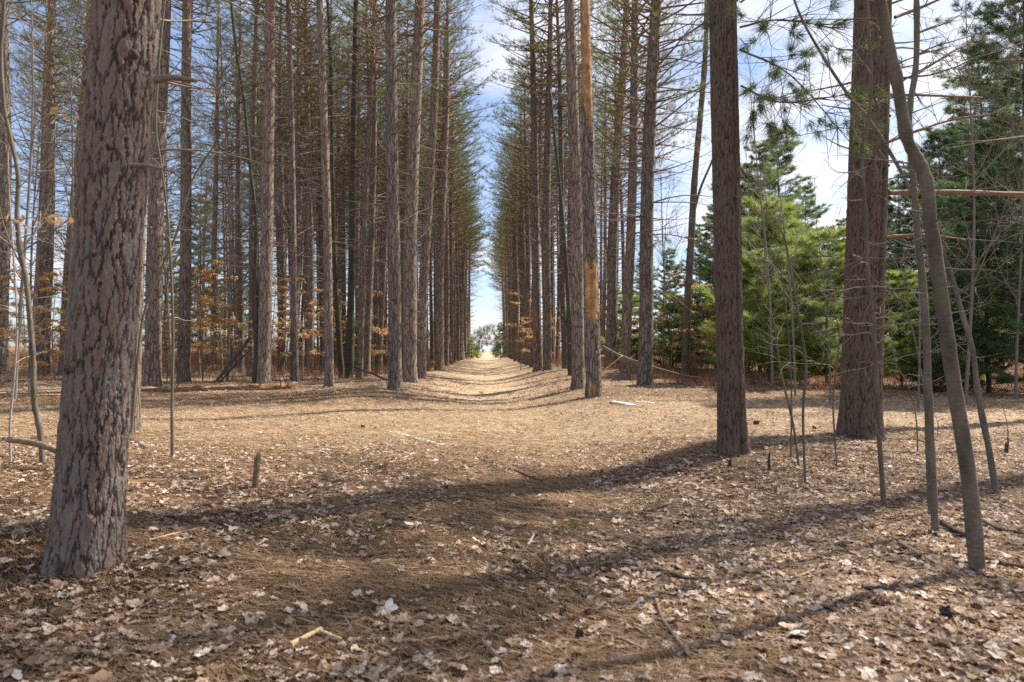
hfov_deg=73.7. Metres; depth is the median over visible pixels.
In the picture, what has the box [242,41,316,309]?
red pine
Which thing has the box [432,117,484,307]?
red pine
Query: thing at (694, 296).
white pine
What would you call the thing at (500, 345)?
white pine
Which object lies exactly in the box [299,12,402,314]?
red pine
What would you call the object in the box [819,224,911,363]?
white pine
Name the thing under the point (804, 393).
hardwood sapling
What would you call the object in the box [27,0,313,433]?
red pine
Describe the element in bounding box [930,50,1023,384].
white pine
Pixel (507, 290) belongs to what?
red pine
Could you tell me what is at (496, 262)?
red pine
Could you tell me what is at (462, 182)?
red pine
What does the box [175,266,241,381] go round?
beech sapling
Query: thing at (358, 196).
red pine
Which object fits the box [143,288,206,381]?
beech sapling
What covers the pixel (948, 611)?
pine cone
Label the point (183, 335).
red pine
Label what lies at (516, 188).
red pine
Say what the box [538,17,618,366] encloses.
red pine
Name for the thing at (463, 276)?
red pine
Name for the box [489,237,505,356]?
red pine
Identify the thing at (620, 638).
stick
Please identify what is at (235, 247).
red pine
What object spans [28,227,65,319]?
bare hardwood
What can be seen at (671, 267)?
white pine
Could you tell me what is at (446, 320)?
red pine
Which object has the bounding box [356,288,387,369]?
beech sapling
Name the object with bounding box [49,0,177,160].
red pine
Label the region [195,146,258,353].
red pine
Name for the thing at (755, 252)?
white pine
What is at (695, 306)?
bare hardwood
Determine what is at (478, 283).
red pine
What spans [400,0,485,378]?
red pine
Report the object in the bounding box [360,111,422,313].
red pine
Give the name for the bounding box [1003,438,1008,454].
broken stub
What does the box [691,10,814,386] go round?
bare hardwood
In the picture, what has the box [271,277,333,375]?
beech sapling
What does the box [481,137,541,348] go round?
red pine
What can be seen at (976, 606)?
pine cone
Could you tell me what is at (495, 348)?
white pine
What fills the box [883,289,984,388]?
white pine
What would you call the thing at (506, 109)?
red pine
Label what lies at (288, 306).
beech sapling
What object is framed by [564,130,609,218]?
red pine
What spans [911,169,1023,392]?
white pine
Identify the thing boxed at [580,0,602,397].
dead snag
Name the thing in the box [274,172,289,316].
red pine
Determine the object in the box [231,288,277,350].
beech sapling
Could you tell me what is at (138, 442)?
wood splinter
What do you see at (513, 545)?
stick
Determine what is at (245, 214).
red pine
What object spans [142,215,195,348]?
white pine
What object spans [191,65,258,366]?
red pine
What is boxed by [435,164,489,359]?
red pine
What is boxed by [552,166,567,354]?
red pine
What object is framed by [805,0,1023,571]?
hardwood sapling
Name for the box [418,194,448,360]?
red pine
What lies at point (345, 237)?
red pine
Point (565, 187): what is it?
red pine
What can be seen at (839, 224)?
white pine
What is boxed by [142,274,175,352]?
beech sapling
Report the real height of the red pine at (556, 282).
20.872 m
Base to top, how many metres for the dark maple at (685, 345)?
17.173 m
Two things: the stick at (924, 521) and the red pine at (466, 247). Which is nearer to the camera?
the stick at (924, 521)
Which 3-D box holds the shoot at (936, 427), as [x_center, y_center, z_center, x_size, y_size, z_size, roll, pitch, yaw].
[4.709,0.927,7.647,0.440,0.479,0.277,-1,-1,43]
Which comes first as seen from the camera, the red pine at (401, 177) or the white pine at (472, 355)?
the red pine at (401, 177)
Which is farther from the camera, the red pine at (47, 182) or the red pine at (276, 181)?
the red pine at (276, 181)
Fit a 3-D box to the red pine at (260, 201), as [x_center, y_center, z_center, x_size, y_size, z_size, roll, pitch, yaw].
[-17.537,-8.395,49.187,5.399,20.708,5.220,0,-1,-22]
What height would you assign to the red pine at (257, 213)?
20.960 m
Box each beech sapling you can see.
[0,263,66,393]
[0,274,47,363]
[9,275,67,379]
[45,272,68,355]
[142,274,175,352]
[143,261,227,359]
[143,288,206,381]
[162,276,205,368]
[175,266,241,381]
[190,278,245,347]
[191,260,251,369]
[204,303,253,382]
[215,288,248,352]
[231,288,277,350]
[241,283,304,358]
[271,274,323,370]
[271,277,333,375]
[272,294,319,353]
[299,284,345,352]
[314,292,347,350]
[334,285,387,355]
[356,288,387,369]
[492,292,542,369]
[530,310,560,353]
[634,269,697,370]
[653,302,668,359]
[670,283,715,374]
[692,315,715,384]
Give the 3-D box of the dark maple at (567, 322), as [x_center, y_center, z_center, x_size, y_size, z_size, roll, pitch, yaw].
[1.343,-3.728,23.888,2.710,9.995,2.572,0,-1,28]
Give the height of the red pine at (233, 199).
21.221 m
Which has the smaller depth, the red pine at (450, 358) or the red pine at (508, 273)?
the red pine at (450, 358)
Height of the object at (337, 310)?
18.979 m
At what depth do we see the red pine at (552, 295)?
51.29 m
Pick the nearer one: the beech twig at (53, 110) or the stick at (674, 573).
the stick at (674, 573)
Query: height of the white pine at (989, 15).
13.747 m
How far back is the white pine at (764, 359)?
18.96 m
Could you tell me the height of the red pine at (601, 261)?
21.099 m
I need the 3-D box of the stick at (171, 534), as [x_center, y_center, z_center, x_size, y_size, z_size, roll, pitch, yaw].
[-1.779,1.023,3.641,0.011,0.050,0.427,0,-1,13]
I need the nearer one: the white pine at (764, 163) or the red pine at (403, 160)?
the white pine at (764, 163)
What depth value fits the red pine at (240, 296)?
30.92 m
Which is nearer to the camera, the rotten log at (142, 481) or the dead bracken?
the rotten log at (142, 481)
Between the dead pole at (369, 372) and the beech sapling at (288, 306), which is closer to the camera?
the dead pole at (369, 372)
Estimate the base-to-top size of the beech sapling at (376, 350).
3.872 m
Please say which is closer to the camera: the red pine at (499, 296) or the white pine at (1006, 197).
the white pine at (1006, 197)
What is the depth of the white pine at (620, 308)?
48.09 m
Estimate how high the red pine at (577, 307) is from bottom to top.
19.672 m
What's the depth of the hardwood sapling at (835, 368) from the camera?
5.74 m
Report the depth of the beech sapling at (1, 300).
20.53 m
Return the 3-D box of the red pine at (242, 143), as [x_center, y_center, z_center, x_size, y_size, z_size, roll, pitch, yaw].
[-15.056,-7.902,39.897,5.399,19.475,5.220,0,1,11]
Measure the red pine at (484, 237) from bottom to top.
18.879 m
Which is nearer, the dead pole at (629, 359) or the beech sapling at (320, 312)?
the dead pole at (629, 359)
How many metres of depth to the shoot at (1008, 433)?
6.88 m
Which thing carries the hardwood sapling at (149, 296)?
on the ground
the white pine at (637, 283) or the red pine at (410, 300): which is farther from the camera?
the white pine at (637, 283)
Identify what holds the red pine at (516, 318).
on the ground
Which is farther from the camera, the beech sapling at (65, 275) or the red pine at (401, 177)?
the red pine at (401, 177)
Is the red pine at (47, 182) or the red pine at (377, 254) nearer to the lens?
the red pine at (47, 182)
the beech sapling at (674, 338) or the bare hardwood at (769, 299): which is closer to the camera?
the bare hardwood at (769, 299)
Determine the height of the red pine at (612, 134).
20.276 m
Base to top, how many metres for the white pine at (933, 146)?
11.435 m
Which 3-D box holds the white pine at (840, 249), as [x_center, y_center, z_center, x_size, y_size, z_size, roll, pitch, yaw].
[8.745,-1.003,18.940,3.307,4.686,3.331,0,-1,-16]
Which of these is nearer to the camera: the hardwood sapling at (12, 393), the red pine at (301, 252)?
the hardwood sapling at (12, 393)
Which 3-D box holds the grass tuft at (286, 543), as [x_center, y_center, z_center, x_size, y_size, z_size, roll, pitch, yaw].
[-1.193,1.087,3.629,0.124,0.100,0.106,0,-1,33]
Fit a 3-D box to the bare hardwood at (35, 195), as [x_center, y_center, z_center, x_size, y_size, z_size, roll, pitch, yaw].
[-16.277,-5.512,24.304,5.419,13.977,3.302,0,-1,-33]
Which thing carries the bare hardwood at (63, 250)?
on the ground
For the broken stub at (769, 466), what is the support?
on the ground
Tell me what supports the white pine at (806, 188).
on the ground
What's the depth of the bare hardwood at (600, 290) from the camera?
30.38 m
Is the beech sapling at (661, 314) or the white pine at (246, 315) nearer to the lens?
the beech sapling at (661, 314)
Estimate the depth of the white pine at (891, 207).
31.36 m
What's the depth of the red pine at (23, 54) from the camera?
24.20 m
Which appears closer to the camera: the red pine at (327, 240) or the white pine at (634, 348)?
the red pine at (327, 240)
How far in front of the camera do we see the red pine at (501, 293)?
87.25 m
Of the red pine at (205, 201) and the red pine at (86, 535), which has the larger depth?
the red pine at (205, 201)
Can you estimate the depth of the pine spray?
17.06 m
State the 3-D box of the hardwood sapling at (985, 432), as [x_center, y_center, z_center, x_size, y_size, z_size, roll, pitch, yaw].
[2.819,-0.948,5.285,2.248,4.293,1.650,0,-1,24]
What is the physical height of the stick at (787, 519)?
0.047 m
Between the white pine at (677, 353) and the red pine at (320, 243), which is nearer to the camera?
the white pine at (677, 353)
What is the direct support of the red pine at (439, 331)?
on the ground
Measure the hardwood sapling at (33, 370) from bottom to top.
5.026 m
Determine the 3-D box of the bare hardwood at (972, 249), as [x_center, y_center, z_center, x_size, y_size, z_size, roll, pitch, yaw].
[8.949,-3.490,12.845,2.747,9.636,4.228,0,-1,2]
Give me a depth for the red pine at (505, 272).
74.98 m
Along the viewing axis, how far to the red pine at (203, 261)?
64.33 m
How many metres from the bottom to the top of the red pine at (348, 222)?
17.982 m
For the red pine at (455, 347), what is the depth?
53.99 m
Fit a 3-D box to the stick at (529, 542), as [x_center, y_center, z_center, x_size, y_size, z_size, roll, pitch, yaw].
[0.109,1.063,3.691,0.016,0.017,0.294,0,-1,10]
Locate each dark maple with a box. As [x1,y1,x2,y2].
[196,0,318,381]
[519,89,571,375]
[623,1,775,374]
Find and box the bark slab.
[609,401,638,406]
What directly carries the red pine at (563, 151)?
on the ground
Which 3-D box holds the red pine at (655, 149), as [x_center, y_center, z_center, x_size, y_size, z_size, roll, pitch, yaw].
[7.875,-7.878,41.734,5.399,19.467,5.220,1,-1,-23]
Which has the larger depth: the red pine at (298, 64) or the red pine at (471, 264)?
the red pine at (471, 264)
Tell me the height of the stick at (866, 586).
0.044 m
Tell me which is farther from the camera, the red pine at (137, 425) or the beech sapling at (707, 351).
the beech sapling at (707, 351)
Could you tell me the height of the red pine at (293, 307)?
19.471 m
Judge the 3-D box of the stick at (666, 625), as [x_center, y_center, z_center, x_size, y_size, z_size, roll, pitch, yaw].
[0.590,1.060,2.556,0.084,0.081,0.516,0,-1,-2]
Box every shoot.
[908,407,952,437]
[984,399,1022,443]
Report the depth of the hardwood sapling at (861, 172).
4.46 m
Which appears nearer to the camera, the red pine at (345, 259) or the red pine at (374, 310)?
the red pine at (374, 310)
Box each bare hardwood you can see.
[0,0,90,399]
[0,0,173,344]
[7,0,88,380]
[9,193,35,351]
[21,4,148,293]
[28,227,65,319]
[44,98,145,291]
[52,224,65,317]
[66,44,235,375]
[166,82,244,373]
[167,0,332,381]
[192,180,232,354]
[196,77,337,372]
[558,89,639,364]
[570,182,618,330]
[602,85,708,355]
[614,183,639,368]
[637,150,714,368]
[653,125,766,366]
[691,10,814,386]
[739,67,831,395]
[782,160,844,404]
[885,99,1022,408]
[895,0,1023,404]
[895,7,1023,398]
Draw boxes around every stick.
[148,526,204,540]
[287,627,322,647]
[319,629,341,639]
[480,638,508,667]
[487,534,544,557]
[514,469,542,481]
[527,530,536,545]
[605,632,641,647]
[639,567,709,579]
[654,596,689,656]
[785,489,799,524]
[789,569,814,577]
[794,477,827,502]
[827,485,940,537]
[861,582,900,592]
[896,541,934,563]
[939,519,964,536]
[982,519,1023,532]
[985,556,1023,567]
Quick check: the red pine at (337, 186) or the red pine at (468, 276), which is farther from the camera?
the red pine at (468, 276)
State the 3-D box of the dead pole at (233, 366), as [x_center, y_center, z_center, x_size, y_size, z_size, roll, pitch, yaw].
[-8.353,0.731,20.683,0.956,1.062,0.094,0,-1,-25]
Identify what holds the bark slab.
on the ground
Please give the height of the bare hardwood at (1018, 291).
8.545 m
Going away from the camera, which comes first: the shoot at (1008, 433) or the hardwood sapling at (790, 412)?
the hardwood sapling at (790, 412)
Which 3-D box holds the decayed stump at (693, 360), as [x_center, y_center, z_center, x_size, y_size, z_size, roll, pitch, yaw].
[6.495,0.799,24.502,0.370,0.926,0.354,0,-1,-2]
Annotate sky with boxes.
[7,0,1022,350]
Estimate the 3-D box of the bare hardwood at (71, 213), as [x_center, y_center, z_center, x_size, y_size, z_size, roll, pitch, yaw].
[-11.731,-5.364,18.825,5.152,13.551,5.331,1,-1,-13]
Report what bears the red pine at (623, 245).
on the ground
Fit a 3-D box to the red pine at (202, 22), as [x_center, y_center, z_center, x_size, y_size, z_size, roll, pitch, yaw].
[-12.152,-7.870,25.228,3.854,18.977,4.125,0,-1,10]
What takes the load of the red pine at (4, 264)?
on the ground
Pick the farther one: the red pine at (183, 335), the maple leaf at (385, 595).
the red pine at (183, 335)
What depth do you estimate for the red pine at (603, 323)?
43.04 m
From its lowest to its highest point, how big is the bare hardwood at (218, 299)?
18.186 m
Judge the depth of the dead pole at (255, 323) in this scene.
20.14 m
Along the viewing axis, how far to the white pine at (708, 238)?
33.51 m
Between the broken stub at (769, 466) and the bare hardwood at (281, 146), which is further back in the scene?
the bare hardwood at (281, 146)
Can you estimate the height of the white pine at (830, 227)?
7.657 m
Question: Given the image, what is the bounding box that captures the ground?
[0,346,1023,681]
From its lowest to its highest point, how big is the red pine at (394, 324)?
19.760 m
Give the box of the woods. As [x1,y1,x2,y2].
[9,318,1020,351]
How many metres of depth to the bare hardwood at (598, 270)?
33.33 m
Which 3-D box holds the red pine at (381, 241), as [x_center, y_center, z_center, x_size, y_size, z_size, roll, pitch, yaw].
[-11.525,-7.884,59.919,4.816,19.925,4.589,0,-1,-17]
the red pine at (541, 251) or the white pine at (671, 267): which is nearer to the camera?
the white pine at (671, 267)
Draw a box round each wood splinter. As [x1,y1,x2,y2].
[129,437,147,449]
[390,431,444,445]
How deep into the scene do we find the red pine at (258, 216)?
55.71 m
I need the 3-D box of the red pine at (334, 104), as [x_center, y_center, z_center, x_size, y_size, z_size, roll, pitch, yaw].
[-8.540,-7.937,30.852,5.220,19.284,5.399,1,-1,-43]
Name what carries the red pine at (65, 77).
on the ground
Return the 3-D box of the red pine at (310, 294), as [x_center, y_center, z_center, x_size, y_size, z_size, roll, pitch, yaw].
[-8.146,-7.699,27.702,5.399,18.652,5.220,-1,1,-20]
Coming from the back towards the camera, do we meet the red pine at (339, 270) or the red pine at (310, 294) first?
the red pine at (339, 270)
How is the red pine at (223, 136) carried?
on the ground
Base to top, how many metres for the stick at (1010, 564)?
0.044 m
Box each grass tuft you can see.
[269,520,283,526]
[273,538,295,547]
[367,519,386,529]
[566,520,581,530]
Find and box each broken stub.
[251,450,260,490]
[727,455,731,467]
[767,451,770,470]
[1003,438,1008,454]
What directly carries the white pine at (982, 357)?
on the ground
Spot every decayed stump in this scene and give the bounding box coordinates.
[426,360,434,370]
[690,350,697,374]
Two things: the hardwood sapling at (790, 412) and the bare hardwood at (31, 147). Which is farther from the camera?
the bare hardwood at (31, 147)
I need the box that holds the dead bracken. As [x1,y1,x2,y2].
[0,344,1023,393]
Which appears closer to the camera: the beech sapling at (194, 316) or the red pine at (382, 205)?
the beech sapling at (194, 316)
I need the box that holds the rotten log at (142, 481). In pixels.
[128,477,180,485]
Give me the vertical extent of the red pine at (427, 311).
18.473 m
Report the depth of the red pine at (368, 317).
26.52 m
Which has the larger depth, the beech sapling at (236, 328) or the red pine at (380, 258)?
the red pine at (380, 258)
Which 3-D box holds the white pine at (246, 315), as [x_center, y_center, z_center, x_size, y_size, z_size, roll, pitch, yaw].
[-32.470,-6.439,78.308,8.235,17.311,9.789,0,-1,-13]
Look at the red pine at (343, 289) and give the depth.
44.50 m
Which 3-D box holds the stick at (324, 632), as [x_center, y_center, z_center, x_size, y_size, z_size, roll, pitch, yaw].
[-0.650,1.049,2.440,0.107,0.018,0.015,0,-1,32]
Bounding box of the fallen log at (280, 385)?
[141,374,298,391]
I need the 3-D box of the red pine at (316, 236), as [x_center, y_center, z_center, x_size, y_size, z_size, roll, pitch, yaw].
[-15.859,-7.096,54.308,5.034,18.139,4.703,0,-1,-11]
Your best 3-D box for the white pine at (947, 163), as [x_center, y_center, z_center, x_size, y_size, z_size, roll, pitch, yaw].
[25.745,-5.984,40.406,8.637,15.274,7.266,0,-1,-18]
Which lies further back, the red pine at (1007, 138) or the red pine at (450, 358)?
the red pine at (450, 358)
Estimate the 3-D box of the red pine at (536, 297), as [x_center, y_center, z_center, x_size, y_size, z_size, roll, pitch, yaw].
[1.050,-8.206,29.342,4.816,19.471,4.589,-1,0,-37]
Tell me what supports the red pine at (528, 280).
on the ground
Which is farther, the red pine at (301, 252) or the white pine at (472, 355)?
the white pine at (472, 355)
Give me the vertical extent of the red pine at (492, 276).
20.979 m
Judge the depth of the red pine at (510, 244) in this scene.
66.47 m
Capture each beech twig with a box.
[0,212,74,231]
[45,99,79,124]
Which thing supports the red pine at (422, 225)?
on the ground
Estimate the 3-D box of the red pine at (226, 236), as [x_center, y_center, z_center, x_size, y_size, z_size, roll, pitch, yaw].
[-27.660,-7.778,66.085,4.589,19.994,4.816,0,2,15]
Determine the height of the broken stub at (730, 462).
0.139 m
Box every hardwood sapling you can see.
[0,0,156,463]
[0,130,69,462]
[130,28,331,433]
[150,0,193,457]
[733,220,806,465]
[740,197,847,483]
[752,233,857,458]
[755,264,912,468]
[788,0,990,505]
[793,0,1023,493]
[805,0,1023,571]
[837,0,1000,533]
[839,274,964,453]
[843,283,994,513]
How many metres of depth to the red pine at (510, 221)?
53.99 m
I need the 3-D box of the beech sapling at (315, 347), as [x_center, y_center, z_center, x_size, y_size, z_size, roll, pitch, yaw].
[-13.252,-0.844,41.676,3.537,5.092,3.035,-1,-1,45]
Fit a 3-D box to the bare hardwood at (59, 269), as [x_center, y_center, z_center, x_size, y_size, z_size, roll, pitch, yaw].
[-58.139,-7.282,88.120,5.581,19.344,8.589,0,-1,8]
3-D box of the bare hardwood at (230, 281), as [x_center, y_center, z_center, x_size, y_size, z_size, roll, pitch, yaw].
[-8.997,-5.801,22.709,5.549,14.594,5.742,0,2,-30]
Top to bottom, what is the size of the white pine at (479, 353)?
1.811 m
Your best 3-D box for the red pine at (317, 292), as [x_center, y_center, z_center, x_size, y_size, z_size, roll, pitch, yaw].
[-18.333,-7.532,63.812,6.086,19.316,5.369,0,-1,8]
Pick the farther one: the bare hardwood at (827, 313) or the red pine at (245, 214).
the red pine at (245, 214)
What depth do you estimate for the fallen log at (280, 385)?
17.53 m
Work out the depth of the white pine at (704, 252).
31.57 m
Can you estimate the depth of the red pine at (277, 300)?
52.94 m
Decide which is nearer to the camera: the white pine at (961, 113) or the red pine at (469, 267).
the white pine at (961, 113)
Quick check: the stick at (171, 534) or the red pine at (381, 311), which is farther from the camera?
the red pine at (381, 311)
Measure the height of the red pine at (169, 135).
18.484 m
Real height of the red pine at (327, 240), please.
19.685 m
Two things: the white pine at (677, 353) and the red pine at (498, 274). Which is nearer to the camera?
the white pine at (677, 353)
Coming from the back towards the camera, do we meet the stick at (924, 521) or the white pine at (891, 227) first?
the white pine at (891, 227)
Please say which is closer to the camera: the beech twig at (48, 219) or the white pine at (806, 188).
the beech twig at (48, 219)
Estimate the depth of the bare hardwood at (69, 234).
28.84 m
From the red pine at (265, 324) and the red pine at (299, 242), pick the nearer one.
the red pine at (265, 324)
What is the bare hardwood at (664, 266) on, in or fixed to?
on the ground
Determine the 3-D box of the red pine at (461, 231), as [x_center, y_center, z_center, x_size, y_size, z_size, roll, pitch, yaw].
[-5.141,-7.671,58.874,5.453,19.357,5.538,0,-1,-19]
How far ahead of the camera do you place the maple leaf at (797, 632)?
2.47 m
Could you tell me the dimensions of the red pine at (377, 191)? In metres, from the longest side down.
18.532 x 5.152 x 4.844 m
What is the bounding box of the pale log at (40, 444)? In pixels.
[6,437,55,453]
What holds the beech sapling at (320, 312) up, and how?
on the ground
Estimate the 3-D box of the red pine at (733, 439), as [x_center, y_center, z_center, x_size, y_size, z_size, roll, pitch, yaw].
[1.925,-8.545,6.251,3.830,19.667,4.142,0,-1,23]
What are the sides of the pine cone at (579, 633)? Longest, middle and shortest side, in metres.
0.038 x 0.035 x 0.035 m
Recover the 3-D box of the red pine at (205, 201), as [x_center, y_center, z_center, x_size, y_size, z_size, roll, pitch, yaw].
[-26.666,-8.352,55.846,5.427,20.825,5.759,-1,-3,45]
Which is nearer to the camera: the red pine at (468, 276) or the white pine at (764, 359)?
the white pine at (764, 359)
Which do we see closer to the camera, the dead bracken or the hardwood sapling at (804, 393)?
the hardwood sapling at (804, 393)
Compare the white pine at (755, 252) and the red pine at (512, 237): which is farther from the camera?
the red pine at (512, 237)
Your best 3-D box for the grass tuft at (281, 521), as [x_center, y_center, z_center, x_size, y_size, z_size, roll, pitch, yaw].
[-1.390,1.085,4.034,0.137,0.113,0.155,0,-1,-2]
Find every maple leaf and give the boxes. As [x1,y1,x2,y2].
[224,524,239,529]
[374,598,397,616]
[379,592,389,599]
[784,628,807,637]
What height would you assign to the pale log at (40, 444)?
0.122 m
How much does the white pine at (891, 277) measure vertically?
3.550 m
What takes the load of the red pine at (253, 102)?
on the ground
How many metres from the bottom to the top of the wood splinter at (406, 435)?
0.042 m
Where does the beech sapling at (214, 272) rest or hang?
on the ground
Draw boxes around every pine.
[0,0,79,382]
[8,0,54,137]
[8,0,86,372]
[8,0,90,374]
[10,14,80,300]
[11,46,77,314]
[20,0,90,374]
[24,47,83,281]
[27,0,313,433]
[29,0,86,284]
[40,0,196,581]
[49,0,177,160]
[141,0,222,386]
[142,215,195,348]
[143,60,210,312]
[147,141,194,354]
[149,0,246,381]
[164,0,246,275]
[164,193,233,349]
[165,117,224,300]
[167,0,261,370]
[167,67,214,361]
[177,158,227,354]
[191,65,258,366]
[192,24,275,367]
[192,214,248,347]
[193,0,283,372]
[193,109,258,360]
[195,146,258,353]
[197,0,371,378]
[200,0,316,287]
[201,125,248,276]
[201,164,234,317]
[203,0,328,383]
[208,38,288,296]
[209,0,358,382]
[212,0,300,376]
[218,0,336,372]
[223,11,301,366]
[226,125,277,310]
[229,106,278,307]
[231,149,275,314]
[232,65,287,307]
[232,125,302,305]
[234,192,276,311]
[236,5,350,339]
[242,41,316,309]
[242,105,288,296]
[244,158,304,353]
[245,0,366,374]
[250,0,411,386]
[257,103,302,291]
[269,0,501,391]
[274,14,350,365]
[274,59,346,365]
[274,104,304,310]
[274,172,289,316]
[276,0,378,372]
[276,180,289,339]
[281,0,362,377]
[283,90,334,359]
[285,7,347,365]
[285,170,316,322]
[286,173,317,316]
[288,22,380,349]
[288,128,340,336]
[289,190,346,356]
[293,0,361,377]
[298,186,316,330]
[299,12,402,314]
[299,194,304,356]
[300,171,335,310]
[301,0,440,377]
[302,59,364,366]
[304,140,347,299]
[314,0,426,373]
[315,2,385,366]
[315,89,368,358]
[315,119,362,363]
[325,0,433,376]
[334,320,376,370]
[335,121,381,257]
[335,170,368,313]
[337,31,400,365]
[340,80,387,358]
[340,83,403,365]
[341,0,445,373]
[341,0,495,382]
[341,25,440,304]
[345,177,360,301]
[359,102,403,364]
[359,171,382,321]
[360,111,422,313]
[363,29,439,304]
[367,142,399,283]
[367,176,387,299]
[376,0,456,370]
[378,123,402,300]
[379,184,419,261]
[380,53,441,301]
[397,0,503,301]
[397,85,437,300]
[398,104,435,321]
[399,34,504,365]
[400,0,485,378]
[401,0,492,370]
[402,155,453,323]
[402,157,437,359]
[403,81,475,363]
[417,182,466,358]
[418,171,448,359]
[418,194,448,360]
[418,200,433,355]
[419,50,489,319]
[419,91,499,363]
[419,116,496,361]
[420,102,491,362]
[431,168,481,322]
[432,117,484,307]
[432,153,488,360]
[433,171,487,346]
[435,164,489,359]
[457,179,480,356]
[459,195,484,350]
[460,162,493,359]
[460,189,486,358]
[460,232,483,357]
[462,185,490,357]
[464,339,478,358]
[465,215,492,355]
[467,208,492,296]
[467,213,491,345]
[469,205,490,350]
[475,75,557,363]
[475,345,482,357]
[476,71,566,364]
[478,128,556,362]
[478,131,542,361]
[480,0,614,370]
[480,186,511,357]
[480,209,525,342]
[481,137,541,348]
[482,0,576,371]
[482,36,577,367]
[482,143,531,324]
[482,222,506,356]
[482,222,507,356]
[482,244,503,355]
[483,45,568,365]
[483,214,508,357]
[485,183,531,358]
[485,189,525,358]
[485,228,503,330]
[485,235,511,326]
[486,179,530,329]
[486,257,505,355]
[487,225,504,344]
[489,119,554,363]
[489,181,540,359]
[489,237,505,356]
[490,322,509,358]
[491,336,501,356]
[497,0,611,368]
[498,97,557,349]
[518,129,568,362]
[521,0,635,389]
[525,157,558,346]
[528,61,609,351]
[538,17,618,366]
[540,190,567,354]
[541,87,606,296]
[541,115,566,305]
[542,115,567,363]
[545,0,709,379]
[552,108,603,257]
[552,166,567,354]
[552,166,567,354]
[556,0,693,368]
[563,0,739,385]
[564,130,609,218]
[581,60,640,365]
[593,15,644,352]
[595,98,657,309]
[595,113,640,318]
[596,113,626,350]
[597,0,894,458]
[599,278,633,352]
[600,292,657,362]
[607,54,680,308]
[618,254,665,355]
[653,248,697,362]
[653,294,699,367]
[665,180,758,345]
[673,205,747,350]
[679,222,712,356]
[680,291,714,365]
[690,192,841,380]
[691,246,779,373]
[697,123,840,372]
[697,160,778,365]
[708,138,807,371]
[743,230,838,370]
[744,262,841,383]
[759,222,904,385]
[765,0,1023,440]
[792,180,841,317]
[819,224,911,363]
[820,224,844,352]
[827,218,845,353]
[841,176,953,371]
[883,266,963,386]
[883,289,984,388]
[885,155,964,340]
[886,124,998,360]
[886,200,915,340]
[887,36,1021,333]
[895,237,1008,387]
[907,115,999,354]
[908,0,1023,391]
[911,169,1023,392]
[913,103,1022,365]
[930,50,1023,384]
[931,257,1011,385]
[938,0,1023,207]
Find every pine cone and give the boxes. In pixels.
[575,629,583,637]
[938,606,956,617]
[971,602,982,611]
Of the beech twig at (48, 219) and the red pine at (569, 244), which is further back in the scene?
the red pine at (569, 244)
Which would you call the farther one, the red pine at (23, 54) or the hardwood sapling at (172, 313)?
the red pine at (23, 54)
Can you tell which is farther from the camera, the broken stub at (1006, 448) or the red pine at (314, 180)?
the red pine at (314, 180)
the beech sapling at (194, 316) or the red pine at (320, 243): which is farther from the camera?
the red pine at (320, 243)
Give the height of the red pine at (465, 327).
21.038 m
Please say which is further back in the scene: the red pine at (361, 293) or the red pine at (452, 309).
the red pine at (452, 309)
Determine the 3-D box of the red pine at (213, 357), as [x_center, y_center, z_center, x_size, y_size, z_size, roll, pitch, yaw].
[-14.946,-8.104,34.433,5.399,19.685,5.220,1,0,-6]
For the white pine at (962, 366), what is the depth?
16.48 m
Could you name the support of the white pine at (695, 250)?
on the ground
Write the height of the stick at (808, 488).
0.077 m
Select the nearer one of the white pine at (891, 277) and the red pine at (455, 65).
the white pine at (891, 277)
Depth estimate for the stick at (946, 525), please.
3.83 m
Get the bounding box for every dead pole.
[214,335,252,383]
[219,348,252,382]
[253,280,258,383]
[355,366,387,380]
[600,344,705,379]
[602,356,621,371]
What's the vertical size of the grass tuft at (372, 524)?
0.096 m
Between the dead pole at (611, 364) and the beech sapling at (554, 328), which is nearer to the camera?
the dead pole at (611, 364)
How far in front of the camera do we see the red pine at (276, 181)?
46.45 m
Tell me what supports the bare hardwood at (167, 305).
on the ground
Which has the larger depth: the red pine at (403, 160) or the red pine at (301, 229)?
the red pine at (301, 229)
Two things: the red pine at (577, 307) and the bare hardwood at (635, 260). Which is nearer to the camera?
the red pine at (577, 307)
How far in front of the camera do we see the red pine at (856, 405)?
7.50 m

